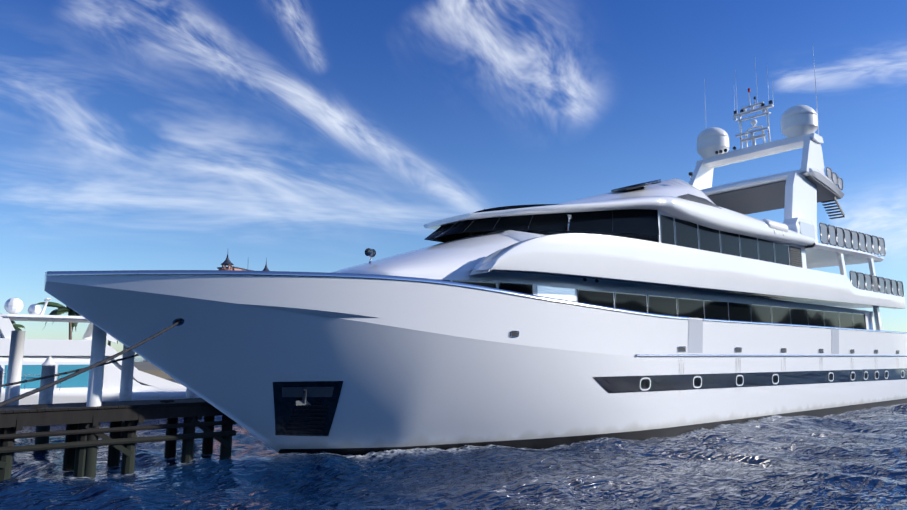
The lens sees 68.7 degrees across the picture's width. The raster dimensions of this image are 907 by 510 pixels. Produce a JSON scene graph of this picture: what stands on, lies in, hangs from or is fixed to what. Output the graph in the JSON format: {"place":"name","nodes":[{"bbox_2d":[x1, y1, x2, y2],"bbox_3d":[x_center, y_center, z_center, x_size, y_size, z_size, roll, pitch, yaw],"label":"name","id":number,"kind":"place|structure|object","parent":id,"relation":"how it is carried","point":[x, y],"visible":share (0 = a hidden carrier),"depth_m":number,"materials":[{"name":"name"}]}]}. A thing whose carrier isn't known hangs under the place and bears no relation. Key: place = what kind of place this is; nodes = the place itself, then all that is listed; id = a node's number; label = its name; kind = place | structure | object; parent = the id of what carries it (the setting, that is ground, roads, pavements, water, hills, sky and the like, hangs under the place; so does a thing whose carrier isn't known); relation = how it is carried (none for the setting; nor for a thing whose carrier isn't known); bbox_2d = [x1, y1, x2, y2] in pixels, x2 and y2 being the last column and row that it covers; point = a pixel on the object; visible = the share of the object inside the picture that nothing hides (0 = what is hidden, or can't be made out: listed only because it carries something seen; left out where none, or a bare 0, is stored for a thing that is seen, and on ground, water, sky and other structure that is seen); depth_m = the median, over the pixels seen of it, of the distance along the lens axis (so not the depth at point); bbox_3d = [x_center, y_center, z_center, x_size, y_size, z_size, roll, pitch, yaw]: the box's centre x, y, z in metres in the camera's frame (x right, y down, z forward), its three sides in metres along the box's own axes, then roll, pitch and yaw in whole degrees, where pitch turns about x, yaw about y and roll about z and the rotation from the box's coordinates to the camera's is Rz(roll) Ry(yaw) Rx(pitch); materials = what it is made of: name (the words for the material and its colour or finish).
{"place":"outdoors","nodes":[
{"label":"outdoors","id":0,"kind":"place"},
{"bbox_2d":[134,362,172,378],"bbox_3d":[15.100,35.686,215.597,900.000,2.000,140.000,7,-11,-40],"label":"island ground","id":1,"kind":"structure","parent":0,"point":[148,368],"depth_m":86.26,"materials":[{"name":"beige sand"}]},
{"bbox_2d":[11,321,24,330],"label":"palm tree","id":2,"kind":"object","parent":1,"relation":"on","point":[15,326],"visible":0.04,"depth_m":86.47,"materials":[{"name":"green plant"}]},
{"bbox_2d":[37,302,80,339],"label":"palm tree","id":3,"kind":"object","parent":1,"relation":"on","point":[61,309],"visible":0.6,"depth_m":82.88,"materials":[{"name":"green plant"}]},
{"bbox_2d":[217,253,268,270],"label":"resort tower","id":4,"kind":"structure","parent":1,"relation":"on","point":[227,262],"depth_m":675.92,"materials":[{"name":"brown paint"}]},
{"bbox_2d":[0,357,906,509],"bbox_3d":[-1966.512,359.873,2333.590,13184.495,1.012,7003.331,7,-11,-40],"label":"sea water","id":5,"kind":"structure","parent":0,"point":[853,460],"depth_m":15.71,"materials":[{"name":"blue liquid"}]},
{"bbox_2d":[0,324,196,477],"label":"mooring posts","id":6,"kind":"object","parent":5,"relation":"in","point":[95,380],"visible":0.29,"depth_m":20.21,"materials":[{"name":"white wood"}]},
{"bbox_2d":[0,298,200,404],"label":"yacht","id":7,"kind":"object","parent":5,"relation":"on","point":[68,355],"visible":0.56,"depth_m":28.82,"materials":[{"name":"white"}]},
{"bbox_2d":[3,365,89,388],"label":"yacht windows","id":8,"kind":"structure","parent":7,"relation":"in","point":[81,380],"depth_m":28.48,"materials":[{"name":"blue glass"}]},
{"bbox_2d":[0,398,235,480],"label":"dock","id":9,"kind":"object","parent":5,"relation":"on","point":[76,418],"visible":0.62,"depth_m":15.93,"materials":[{"name":"brown wood"}]},
{"bbox_2d":[44,52,906,455],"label":"yacht","id":10,"kind":"object","parent":5,"relation":"on","point":[658,308],"visible":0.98,"depth_m":20.60,"materials":[{"name":"white metal"}]},
{"bbox_2d":[0,321,179,406],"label":"mooring lines","id":11,"kind":"object","parent":10,"relation":"attached to","point":[53,383],"visible":0.9,"depth_m":12.25,"materials":[{"name":"black fabric"}]},
{"bbox_2d":[0,0,906,356],"label":"sky","id":12,"kind":"structure","parent":0,"point":[299,135],"materials":[{"name":"blue"}]}
]}

